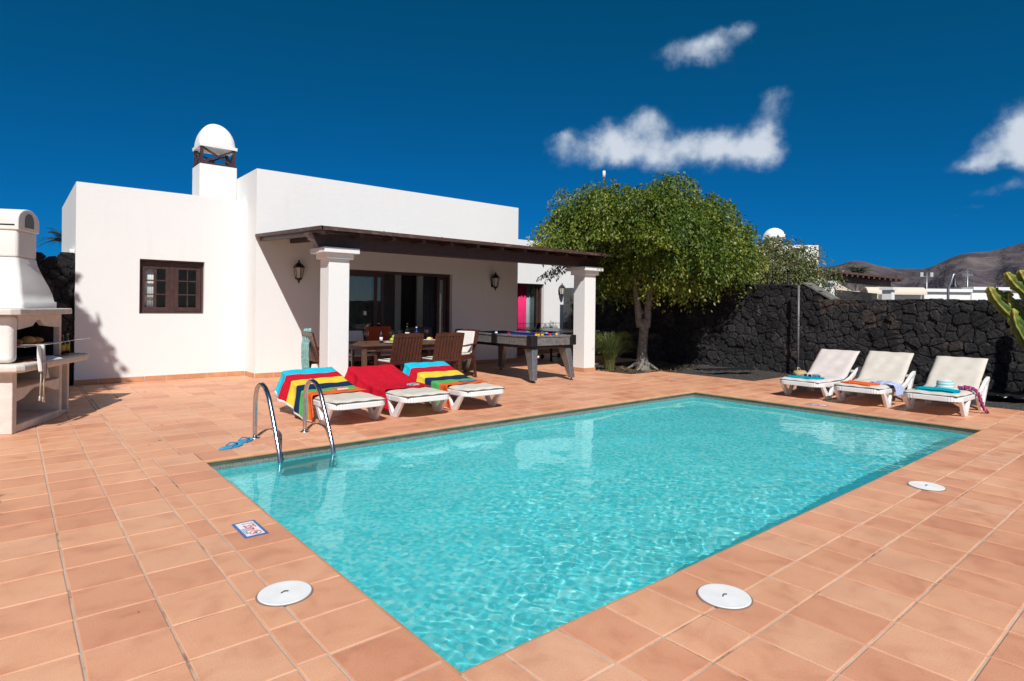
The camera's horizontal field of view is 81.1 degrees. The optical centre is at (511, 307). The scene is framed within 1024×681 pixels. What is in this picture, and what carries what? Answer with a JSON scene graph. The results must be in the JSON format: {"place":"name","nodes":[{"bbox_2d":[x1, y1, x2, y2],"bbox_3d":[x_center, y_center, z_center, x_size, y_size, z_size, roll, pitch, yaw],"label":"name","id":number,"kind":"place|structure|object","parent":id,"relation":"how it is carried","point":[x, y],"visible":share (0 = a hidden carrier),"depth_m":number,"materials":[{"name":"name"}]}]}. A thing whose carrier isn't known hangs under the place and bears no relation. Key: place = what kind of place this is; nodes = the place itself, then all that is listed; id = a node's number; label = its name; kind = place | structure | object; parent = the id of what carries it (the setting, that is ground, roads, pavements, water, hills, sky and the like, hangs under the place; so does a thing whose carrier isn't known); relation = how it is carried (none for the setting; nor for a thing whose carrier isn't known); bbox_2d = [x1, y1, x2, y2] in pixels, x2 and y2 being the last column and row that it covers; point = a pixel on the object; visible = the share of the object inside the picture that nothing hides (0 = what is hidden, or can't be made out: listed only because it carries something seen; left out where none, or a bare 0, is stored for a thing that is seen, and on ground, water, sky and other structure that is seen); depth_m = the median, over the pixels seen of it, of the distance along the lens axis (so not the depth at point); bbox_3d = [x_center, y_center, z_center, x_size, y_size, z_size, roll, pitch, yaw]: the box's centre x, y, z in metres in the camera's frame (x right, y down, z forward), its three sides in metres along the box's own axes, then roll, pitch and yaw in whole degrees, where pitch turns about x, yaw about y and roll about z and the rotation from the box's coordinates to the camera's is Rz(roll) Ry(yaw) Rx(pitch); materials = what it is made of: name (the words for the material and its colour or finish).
{"place":"outdoors","nodes":[
{"label":"outdoors","id":0,"kind":"place"},
{"bbox_2d":[0,352,1023,680],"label":"terrace","id":1,"kind":"structure","parent":0,"point":[976,604],"depth_m":3.04,"materials":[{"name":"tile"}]},
{"bbox_2d":[0,209,90,434],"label":"barbecue","id":2,"kind":"object","parent":1,"relation":"on","point":[28,305],"visible":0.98,"depth_m":6.41,"materials":[{"name":"concrete"}]},
{"bbox_2d":[21,336,35,343],"bbox_3d":[-5.250,0.355,6.499,0.132,0.094,0.098,1,0,-40],"label":"bread roll","id":3,"kind":"object","parent":2,"relation":"on","point":[28,339],"visible":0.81,"depth_m":6.47,"materials":[{"name":"brown food"}]},
{"bbox_2d":[23,344,49,401],"bbox_3d":[-4.971,0.688,6.219,0.233,0.605,0.203,1,0,-14],"label":"kitchen cloth","id":4,"kind":"object","parent":2,"relation":"hanging from","point":[42,362],"visible":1,"depth_m":6.22,"materials":[{"name":"white fabric"}]},
{"bbox_2d":[34,337,43,342],"bbox_3d":[-5.325,0.364,6.707,0.126,0.072,0.080,1,0,-40],"label":"bread roll","id":5,"kind":"object","parent":2,"relation":"on","point":[39,339],"visible":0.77,"depth_m":6.70,"materials":[{"name":"brown food"}]},
{"bbox_2d":[34,356,63,360],"bbox_3d":[-5.049,0.548,6.530,0.160,0.045,0.260,1,0,-1],"label":"oven glove","id":6,"kind":"object","parent":2,"relation":"on","point":[48,358],"visible":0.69,"depth_m":6.51,"materials":[{"name":"white fabric"}]},
{"bbox_2d":[61,335,64,353],"bbox_3d":[-5.350,0.440,7.124,0.061,0.232,0.061,1,0,-40],"label":"sauce bottle","id":7,"kind":"object","parent":2,"relation":"on","point":[63,348],"visible":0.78,"depth_m":7.11,"materials":[{"name":"yellow glass"}]},
{"bbox_2d":[65,333,69,353],"bbox_3d":[-5.364,0.435,7.219,0.057,0.242,0.057,1,0,-40],"label":"oil bottle","id":8,"kind":"object","parent":2,"relation":"on","point":[67,346],"visible":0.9,"depth_m":7.21,"materials":[{"name":"yellow glass"}]},
{"bbox_2d":[218,442,242,449],"bbox_3d":[-2.608,1.278,5.556,0.098,0.043,0.255,1,0,28],"label":"flip flop","id":9,"kind":"object","parent":1,"relation":"on","point":[234,445],"visible":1,"depth_m":5.54,"materials":[{"name":"blue rubber"}]},
{"bbox_2d":[236,437,252,442],"bbox_3d":[-2.588,1.278,5.781,0.098,0.043,0.255,1,0,15],"label":"flip flop","id":10,"kind":"object","parent":1,"relation":"on","point":[247,439],"visible":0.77,"depth_m":5.78,"materials":[{"name":"blue rubber"}]},
{"bbox_2d":[231,520,268,538],"bbox_3d":[-1.552,1.309,3.546,0.132,0.007,0.274,1,0,-40],"label":"depth sign","id":11,"kind":"object","parent":1,"relation":"on","point":[249,529],"visible":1,"depth_m":3.53,"materials":[{"name":"white tile"}]},
{"bbox_2d":[255,581,312,606],"bbox_3d":[-1.046,1.311,2.759,0.251,0.012,0.251,1,0,-40],"label":"skimmer lid","id":12,"kind":"object","parent":1,"relation":"on","point":[283,593],"visible":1,"depth_m":2.74,"materials":[{"name":"white plastic"}]},
{"bbox_2d":[301,331,350,367],"bbox_3d":[-3.045,0.842,9.783,0.642,0.908,0.560,1,0,-37],"label":"garden chair","id":13,"kind":"object","parent":1,"relation":"on","point":[313,353],"visible":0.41,"depth_m":9.59,"materials":[{"name":"brown wood"}]},
{"bbox_2d":[301,328,310,368],"bbox_3d":[-3.332,0.678,9.695,0.066,0.692,0.312,1,0,-40],"label":"hanging towel","id":14,"kind":"object","parent":13,"relation":"hanging from","point":[305,353],"visible":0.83,"depth_m":9.69,"materials":[{"name":"green fabric"}]},
{"bbox_2d":[312,391,385,425],"bbox_3d":[-2.180,1.064,7.244,0.660,0.483,1.655,1,0,-40],"label":"sun lounger","id":15,"kind":"object","parent":1,"relation":"on","point":[350,400],"visible":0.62,"depth_m":6.71,"materials":[{"name":"white plastic"}]},
{"bbox_2d":[274,367,365,422],"bbox_3d":[-2.344,1.043,7.315,0.821,0.492,1.231,1,0,-40],"label":"beach towel","id":16,"kind":"object","parent":15,"relation":"on","point":[289,390],"visible":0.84,"depth_m":7.35,"materials":[{"name":"multicoloured fabric"}]},
{"bbox_2d":[333,386,347,389],"bbox_3d":[-2.066,0.976,7.225,0.152,0.026,0.105,1,0,-43],"label":"paperback book","id":17,"kind":"object","parent":16,"relation":"on","point":[341,388],"visible":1,"depth_m":7.20,"materials":[{"name":"paper"}]},
{"bbox_2d":[349,328,373,365],"bbox_3d":[-2.765,0.845,10.773,0.560,0.908,0.642,1,0,-42],"label":"garden chair","id":18,"kind":"object","parent":1,"relation":"on","point":[357,334],"visible":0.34,"depth_m":10.89,"materials":[{"name":"grey wood"}]},
{"bbox_2d":[364,326,391,365],"bbox_3d":[-2.349,0.830,11.043,0.560,0.946,0.663,1,0,-38],"label":"garden chair","id":19,"kind":"object","parent":1,"relation":"on","point":[373,333],"visible":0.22,"depth_m":11.13,"materials":[{"name":"brown wood"}]},
{"bbox_2d":[373,333,423,371],"bbox_3d":[-1.822,0.856,9.604,0.560,0.908,0.642,1,0,-43],"label":"garden chair","id":20,"kind":"object","parent":1,"relation":"on","point":[406,347],"visible":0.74,"depth_m":9.44,"materials":[{"name":"brown wood"}]},
{"bbox_2d":[348,340,456,369],"bbox_3d":[-1.952,0.950,10.332,1.840,0.716,0.980,1,0,-40],"label":"dining table","id":21,"kind":"object","parent":1,"relation":"on","point":[364,347],"visible":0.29,"depth_m":9.69,"materials":[{"name":"brown wood"}]},
{"bbox_2d":[380,331,382,342],"bbox_3d":[-2.173,0.487,9.947,0.053,0.202,0.053,1,0,-40],"label":"bottle","id":22,"kind":"object","parent":21,"relation":"on","point":[381,337],"visible":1,"depth_m":9.92,"materials":[{"name":"glass"}]},
{"bbox_2d":[385,387,449,417],"bbox_3d":[-1.494,1.072,7.779,0.660,0.483,1.655,1,0,-39],"label":"sun lounger","id":23,"kind":"object","parent":1,"relation":"on","point":[401,396],"visible":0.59,"depth_m":7.21,"materials":[{"name":"white plastic"}]},
{"bbox_2d":[344,364,429,409],"bbox_3d":[-1.642,1.024,7.852,0.799,0.427,1.210,1,0,-39],"label":"beach towel","id":24,"kind":"object","parent":23,"relation":"on","point":[378,380],"visible":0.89,"depth_m":7.94,"materials":[{"name":"red fabric"}]},
{"bbox_2d":[408,327,433,355],"bbox_3d":[-1.725,0.857,11.968,0.560,0.908,0.642,1,0,-34],"label":"garden chair","id":25,"kind":"object","parent":1,"relation":"on","point":[429,334],"visible":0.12,"depth_m":12.22,"materials":[{"name":"brown wood"}]},
{"bbox_2d":[255,225,611,376],"bbox_3d":[-1.298,0.015,11.643,6.290,2.601,3.007,1,0,-40],"label":"pergola","id":26,"kind":"object","parent":1,"relation":"on","point":[335,250],"visible":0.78,"depth_m":9.79,"materials":[{"name":"white paint"}]},
{"bbox_2d":[419,332,464,371],"bbox_3d":[-1.203,0.863,10.122,0.560,0.908,0.642,1,0,-38],"label":"garden chair","id":27,"kind":"object","parent":1,"relation":"on","point":[448,347],"visible":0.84,"depth_m":9.94,"materials":[{"name":"brown wood"}]},
{"bbox_2d":[451,329,478,376],"bbox_3d":[-1.024,0.865,11.264,0.560,0.908,0.642,1,0,30],"label":"garden chair","id":28,"kind":"object","parent":1,"relation":"on","point":[469,343],"visible":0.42,"depth_m":11.34,"materials":[{"name":"white fabric"}]},
{"bbox_2d":[447,382,504,409],"bbox_3d":[-0.824,1.079,8.326,0.660,0.483,1.655,1,0,-39],"label":"sun lounger","id":29,"kind":"object","parent":1,"relation":"on","point":[462,391],"visible":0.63,"depth_m":7.74,"materials":[{"name":"white plastic"}]},
{"bbox_2d":[403,361,486,409],"bbox_3d":[-0.919,1.059,8.351,0.779,0.493,1.392,1,0,-39],"label":"beach towel","id":30,"kind":"object","parent":29,"relation":"on","point":[440,375],"visible":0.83,"depth_m":8.47,"materials":[{"name":"multicoloured fabric"}]},
{"bbox_2d":[460,379,477,381],"bbox_3d":[-0.603,1.003,8.188,0.160,0.004,0.232,1,0,33],"label":"magazine","id":31,"kind":"object","parent":30,"relation":"on","point":[468,380],"visible":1,"depth_m":8.20,"materials":[{"name":"blue paper"}]},
{"bbox_2d":[463,330,575,382],"bbox_3d":[0.078,0.912,11.677,1.086,0.835,2.257,1,0,-38],"label":"billiard table","id":32,"kind":"object","parent":1,"relation":"on","point":[531,343],"visible":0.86,"depth_m":11.05,"materials":[{"name":"grey laminate"}]},
{"bbox_2d":[517,323,599,360],"bbox_3d":[0.800,0.877,16.098,1.854,0.925,2.745,1,0,-40],"label":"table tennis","id":33,"kind":"object","parent":1,"relation":"on","point":[551,331],"visible":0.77,"depth_m":15.61,"materials":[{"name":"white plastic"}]},
{"bbox_2d":[208,393,978,469],"bbox_3d":[1.393,1.643,5.986,7.313,0.526,3.800,1,0,-40],"label":"pool basin","id":34,"kind":"object","parent":1,"relation":"in","point":[246,461],"visible":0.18,"depth_m":7.21,"materials":[{"name":"blue tile"}]},
{"bbox_2d":[250,378,334,462],"bbox_3d":[-2.126,1.282,5.843,0.607,1.107,0.874,1,0,-40],"label":"pool ladder","id":35,"kind":"object","parent":34,"relation":"on","point":[263,385],"visible":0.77,"depth_m":5.88,"materials":[{"name":"silver metal"}]},
{"bbox_2d":[216,397,969,671],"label":"pool water","id":36,"kind":"structure","parent":34,"relation":"in","point":[461,551],"depth_m":4.44,"materials":[{"name":"teal liquid"}]},
{"bbox_2d":[202,391,984,675],"bbox_3d":[1.397,1.366,5.986,7.347,0.032,3.834,1,0,-40],"label":"coping","id":37,"kind":"object","parent":34,"relation":"on","point":[207,462],"visible":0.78,"depth_m":5.75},
{"bbox_2d":[696,584,753,609],"bbox_3d":[0.985,1.334,2.776,0.251,0.012,0.251,1,0,-40],"label":"skimmer lid","id":38,"kind":"object","parent":1,"relation":"on","point":[724,596],"visible":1,"depth_m":2.76,"materials":[{"name":"white plastic"}]},
{"bbox_2d":[807,403,828,406],"bbox_3d":[4.317,1.375,8.474,0.132,0.007,0.274,1,0,-40],"label":"depth sign","id":39,"kind":"object","parent":1,"relation":"on","point":[817,404],"visible":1,"depth_m":8.48,"materials":[{"name":"white tile"}]},
{"bbox_2d":[780,349,860,399],"bbox_3d":[4.887,1.041,9.502,1.468,0.689,0.660,1,0,-39],"label":"sun lounger","id":40,"kind":"object","parent":1,"relation":"on","point":[832,367],"visible":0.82,"depth_m":9.58,"materials":[{"name":"white plastic"}]},
{"bbox_2d":[793,367,806,375],"bbox_3d":[4.517,1.011,9.393,0.196,0.156,0.322,1,0,33],"label":"straw bag","id":41,"kind":"object","parent":40,"relation":"on","point":[797,372],"visible":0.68,"depth_m":9.29,"materials":[{"name":"beige wicker"}]},
{"bbox_2d":[786,375,824,379],"bbox_3d":[4.498,1.078,9.197,0.288,0.044,0.467,1,0,-43],"label":"folded towel","id":42,"kind":"object","parent":40,"relation":"on","point":[806,377],"visible":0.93,"depth_m":9.09,"materials":[{"name":"teal fabric"}]},
{"bbox_2d":[834,351,915,406],"bbox_3d":[5.366,1.037,8.867,1.468,0.708,0.660,1,0,-41],"label":"sun lounger","id":43,"kind":"object","parent":1,"relation":"on","point":[886,366],"visible":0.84,"depth_m":8.99,"materials":[{"name":"white plastic"}]},
{"bbox_2d":[840,380,879,385],"bbox_3d":[4.965,1.083,8.544,0.312,0.044,0.411,1,0,-34],"label":"folded towel","id":44,"kind":"object","parent":43,"relation":"on","point":[861,383],"visible":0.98,"depth_m":8.47,"materials":[{"name":"orange fabric"}]},
{"bbox_2d":[870,380,903,396],"bbox_3d":[5.359,1.152,8.556,0.324,0.192,0.352,1,0,-40],"label":"towel","id":45,"kind":"object","parent":43,"relation":"on","point":[899,389],"visible":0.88,"depth_m":8.46,"materials":[{"name":"white fabric"}]},
{"bbox_2d":[907,481,946,490],"bbox_3d":[3.164,1.359,4.572,0.251,0.012,0.251,1,0,-40],"label":"skimmer lid","id":46,"kind":"object","parent":1,"relation":"on","point":[928,486],"visible":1,"depth_m":4.55,"materials":[{"name":"white plastic"}]},
{"bbox_2d":[903,356,989,416],"bbox_3d":[5.942,1.053,8.194,1.468,0.690,0.660,1,0,-40],"label":"sun lounger","id":47,"kind":"object","parent":1,"relation":"on","point":[962,371],"visible":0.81,"depth_m":8.29,"materials":[{"name":"white plastic"}]},
{"bbox_2d":[914,386,960,392],"bbox_3d":[5.577,1.085,7.856,0.278,0.055,0.449,1,0,-40],"label":"folded towel","id":48,"kind":"object","parent":47,"relation":"on","point":[934,389],"visible":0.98,"depth_m":7.79,"materials":[{"name":"teal fabric"}]},
{"bbox_2d":[935,380,958,389],"bbox_3d":[5.833,1.037,8.069,0.310,0.116,0.310,1,0,-40],"label":"bucket hat","id":49,"kind":"object","parent":47,"relation":"on","point":[948,384],"visible":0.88,"depth_m":8.00,"materials":[{"name":"white fabric"}]},
{"bbox_2d":[958,385,988,413],"bbox_3d":[6.137,1.223,7.932,0.401,0.375,0.148,1,0,7],"label":"scarf","id":50,"kind":"object","parent":47,"relation":"on","point":[974,389],"visible":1,"depth_m":7.90,"materials":[{"name":"pink fabric"}]},
{"bbox_2d":[0,0,1023,286],"label":"sky","id":51,"kind":"structure","parent":0,"point":[885,133],"materials":[{"name":"blue"}]},
{"bbox_2d":[762,228,838,286],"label":"neighbour house","id":52,"kind":"structure","parent":0,"point":[771,232],"depth_m":30.59,"materials":[{"name":"white paint"}]},
{"bbox_2d":[595,355,1023,410],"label":"gravel bed","id":53,"kind":"object","parent":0,"point":[996,401],"visible":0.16,"depth_m":12.66,"materials":[{"name":"black gravel"}]},
{"bbox_2d":[563,288,573,352],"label":"stone pier","id":54,"kind":"structure","parent":53,"relation":"on","point":[568,306],"depth_m":17.73,"materials":[{"name":"grey stone"}]},
{"bbox_2d":[594,331,636,370],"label":"fountain grass","id":55,"kind":"object","parent":53,"relation":"on","point":[609,350],"depth_m":12.89,"materials":[{"name":"green plant"}]},
{"bbox_2d":[526,169,768,370],"bbox_3d":[2.964,-0.780,14.046,5.413,4.487,5.732,1,0,-40],"label":"ficus tree","id":56,"kind":"object","parent":53,"relation":"on","point":[664,237],"visible":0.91,"depth_m":12.54,"materials":[{"name":"green plant"}]},
{"bbox_2d":[595,361,708,373],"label":"leaf litter","id":57,"kind":"object","parent":53,"relation":"on","point":[626,369],"visible":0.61,"depth_m":13.59,"materials":[{"name":"brown plant"}]},
{"bbox_2d":[694,367,756,371],"bbox_3d":[4.574,1.331,12.867,1.454,0.067,0.204,1,0,-16],"label":"plastic sheet","id":58,"kind":"object","parent":53,"relation":"on","point":[724,369],"visible":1,"depth_m":12.80,"materials":[{"name":"black plastic"}]},
{"bbox_2d":[797,285,799,369],"bbox_3d":[5.987,0.493,12.522,0.051,1.910,0.054,1,0,-40],"label":"metal pole","id":59,"kind":"object","parent":53,"relation":"on","point":[798,316],"visible":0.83,"depth_m":12.50,"materials":[{"name":"grey metal"}]},
{"bbox_2d":[984,270,1023,347],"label":"candelabra cactus","id":60,"kind":"object","parent":53,"relation":"on","point":[1008,306],"visible":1,"depth_m":8.96,"materials":[{"name":"green plant"}]},
{"bbox_2d":[987,389,1023,398],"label":"plastic sheet","id":61,"kind":"object","parent":53,"relation":"on","point":[1006,394],"visible":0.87,"depth_m":9.35,"materials":[{"name":"black plastic"}]},
{"bbox_2d":[842,265,877,290],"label":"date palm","id":62,"kind":"object","parent":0,"point":[852,268],"visible":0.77,"depth_m":44.80,"materials":[{"name":"green plant"}]},
{"bbox_2d":[821,243,1023,290],"bbox_3d":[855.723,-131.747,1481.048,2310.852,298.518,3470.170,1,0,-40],"label":"hills","id":63,"kind":"structure","parent":0,"point":[989,268],"depth_m":1916.59,"materials":[{"name":"brown soil"}]},
{"label":"ground","id":64,"kind":"structure","parent":0,"visible":0},
{"bbox_2d":[36,227,61,245],"bbox_3d":[-22.346,-1.242,30.139,2.646,5.342,2.468,1,0,-9],"label":"date palm","id":65,"kind":"object","parent":64,"relation":"on","point":[59,239],"visible":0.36,"depth_m":29.72,"materials":[{"name":"green plant"}]},
{"bbox_2d":[35,252,74,385],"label":"lava stone wall","id":66,"kind":"structure","parent":64,"relation":"on","point":[58,273],"depth_m":9.53,"materials":[{"name":"black stone"}]},
{"bbox_2d":[62,124,573,384],"bbox_3d":[-3.385,-0.989,15.581,13.215,5.160,5.740,1,0,-40],"label":"villa","id":67,"kind":"object","parent":64,"relation":"on","point":[232,296],"visible":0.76,"depth_m":11.10,"materials":[{"name":"white paint"}]},
{"bbox_2d":[144,268,153,306],"bbox_3d":[-6.335,-0.362,10.388,0.206,0.900,0.007,1,0,-40],"label":"curtain","id":68,"kind":"object","parent":67,"relation":"hanging from","point":[148,299],"visible":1,"depth_m":10.41,"materials":[{"name":"white fabric"}]},
{"bbox_2d":[139,259,202,313],"bbox_3d":[-6.018,-0.357,10.581,1.004,0.933,0.090,1,0,-40],"label":"window","id":69,"kind":"structure","parent":67,"relation":"in","point":[172,268],"depth_m":10.55,"materials":[{"name":"brown paint"}]},
{"bbox_2d":[293,260,304,282],"bbox_3d":[-3.987,-0.670,11.196,0.187,0.440,0.237,1,0,-40],"label":"wall lantern","id":70,"kind":"object","parent":67,"relation":"attached to","point":[298,267],"depth_m":11.14,"materials":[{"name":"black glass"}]},
{"bbox_2d":[349,269,449,367],"bbox_3d":[-2.603,0.270,12.740,2.960,2.060,0.140,1,0,-40],"label":"sliding door","id":71,"kind":"structure","parent":67,"relation":"in","point":[361,273],"depth_m":12.90,"materials":[{"name":"brown paint"}]},
{"bbox_2d":[349,276,370,326],"bbox_3d":[-3.354,-0.173,12.274,1.002,1.130,0.063,1,0,-40],"label":"glass pane","id":72,"kind":"object","parent":71,"relation":"attached to","point":[359,293],"visible":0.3,"depth_m":12.43,"materials":[{"name":"glass"}]},
{"bbox_2d":[401,275,415,332],"bbox_3d":[-2.631,0.190,15.004,0.460,2.220,0.050,1,0,-40],"label":"inner door","id":73,"kind":"structure","parent":67,"relation":"in","point":[408,282],"depth_m":15.00,"materials":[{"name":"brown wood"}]},
{"bbox_2d":[422,276,436,356],"bbox_3d":[-1.859,0.279,13.567,0.363,2.000,0.083,1,0,-40],"label":"curtain","id":74,"kind":"object","parent":67,"relation":"hanging from","point":[429,300],"visible":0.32,"depth_m":13.56,"materials":[{"name":"fabric"}]},
{"bbox_2d":[491,272,499,290],"bbox_3d":[-0.397,-0.620,14.199,0.187,0.440,0.237,1,0,-40],"label":"wall lantern","id":75,"kind":"object","parent":67,"relation":"attached to","point":[495,277],"depth_m":14.14,"materials":[{"name":"black metal"}]},
{"bbox_2d":[517,286,526,348],"bbox_3d":[0.301,0.324,17.811,0.323,1.960,0.083,1,0,-40],"label":"curtain","id":76,"kind":"object","parent":67,"relation":"hanging from","point":[521,317],"visible":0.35,"depth_m":17.77,"materials":[{"name":"pink fabric"}]},
{"bbox_2d":[518,283,541,332],"bbox_3d":[0.044,0.313,17.392,2.090,2.035,0.120,1,0,-40],"label":"bedroom door","id":77,"kind":"structure","parent":67,"relation":"in","point":[538,287],"depth_m":17.96,"materials":[{"name":"brown paint"}]},
{"bbox_2d":[526,286,534,331],"bbox_3d":[0.549,0.326,18.045,0.323,1.960,0.083,1,0,-40],"label":"curtain","id":78,"kind":"object","parent":67,"relation":"hanging from","point":[529,304],"visible":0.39,"depth_m":18.04,"materials":[{"name":"white fabric"}]},
{"bbox_2d":[558,283,564,296],"bbox_3d":[1.517,-0.528,18.252,0.187,0.440,0.237,1,0,-40],"label":"wall lantern","id":79,"kind":"object","parent":67,"relation":"attached to","point":[561,289],"depth_m":18.20,"materials":[{"name":"black metal"}]},
{"bbox_2d":[602,171,605,187],"bbox_3d":[3.041,-1.605,19.999,0.110,5.940,0.110,1,0,-40],"label":"antenna mast","id":80,"kind":"object","parent":64,"relation":"on","point":[604,174],"visible":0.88,"depth_m":19.98,"materials":[{"name":"metal"}]},
{"bbox_2d":[786,269,790,283],"bbox_3d":[6.157,0.270,13.366,0.083,2.260,0.083,1,0,28],"label":"garden post","id":81,"kind":"object","parent":64,"relation":"on","point":[788,275],"visible":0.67,"depth_m":13.34,"materials":[{"name":"black plastic"}]},
{"bbox_2d":[738,232,849,298],"bbox_3d":[7.221,-0.441,16.530,3.773,3.342,3.649,1,0,6],"label":"flowering shrub","id":82,"kind":"object","parent":64,"relation":"on","point":[802,272],"visible":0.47,"depth_m":15.76,"materials":[{"name":"green plant"}]},
{"bbox_2d":[595,284,1023,391],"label":"lava stone wall","id":83,"kind":"structure","parent":64,"relation":"on","point":[756,329],"depth_m":12.55,"materials":[{"name":"black stone"}]},
{"bbox_2d":[803,282,838,298],"bbox_3d":[6.479,-0.346,12.560,0.450,0.370,0.560,1,0,-40],"label":"wall capping","id":84,"kind":"object","parent":83,"relation":"on","point":[825,293],"depth_m":12.51,"materials":[{"name":"grey concrete"}]},
{"bbox_2d":[835,290,876,299],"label":"stone wall","id":85,"kind":"structure","parent":64,"relation":"on","point":[857,295],"depth_m":24.24,"materials":[{"name":"black stone"}]},
{"bbox_2d":[835,284,877,299],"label":"neighbour outbuilding","id":86,"kind":"structure","parent":64,"relation":"on","point":[841,288],"depth_m":28.02,"materials":[{"name":"beige paint"}]},
{"bbox_2d":[820,270,903,299],"bbox_3d":[14.028,0.115,25.336,3.368,3.450,3.335,1,0,0],"label":"neighbour pergola","id":87,"kind":"object","parent":64,"relation":"on","point":[887,289],"visible":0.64,"depth_m":24.09,"materials":[{"name":"brown paint"}]},
{"bbox_2d":[920,272,932,288],"bbox_3d":[20.764,-0.293,29.998,0.641,2.920,0.141,1,0,0],"label":"roof antenna","id":88,"kind":"object","parent":64,"relation":"on","point":[926,276],"visible":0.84,"depth_m":29.98,"materials":[{"name":"metal"}]},
{"bbox_2d":[860,287,1020,304],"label":"neighbour parapets","id":89,"kind":"object","parent":64,"relation":"on","point":[963,293],"visible":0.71,"depth_m":26.98,"materials":[{"name":"white paint"}]},
{"bbox_2d":[947,273,958,298],"bbox_3d":[14.727,0.170,20.022,0.360,2.656,0.260,1,0,26],"label":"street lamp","id":90,"kind":"object","parent":64,"relation":"on","point":[953,279],"visible":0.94,"depth_m":19.97,"materials":[{"name":"metal"}]},
{"bbox_2d":[963,269,972,286],"bbox_3d":[22.802,-0.360,29.994,0.488,3.100,0.054,1,0,-5],"label":"roof antenna","id":91,"kind":"object","parent":64,"relation":"on","point":[967,276],"visible":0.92,"depth_m":29.98,"materials":[{"name":"metal"}]},
{"bbox_3d":[-3.424,1.149,12.727,0.360,0.280,0.360,1,0,-40],"label":"plant pot","id":92,"kind":"object","parent":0,"visible":0},
{"bbox_2d":[350,308,379,328],"bbox_3d":[-3.334,0.505,12.718,1.204,1.174,1.189,1,0,29],"label":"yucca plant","id":93,"kind":"object","parent":92,"relation":"in","point":[360,320],"visible":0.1,"depth_m":12.48,"materials":[{"name":"green plant"}]}
]}

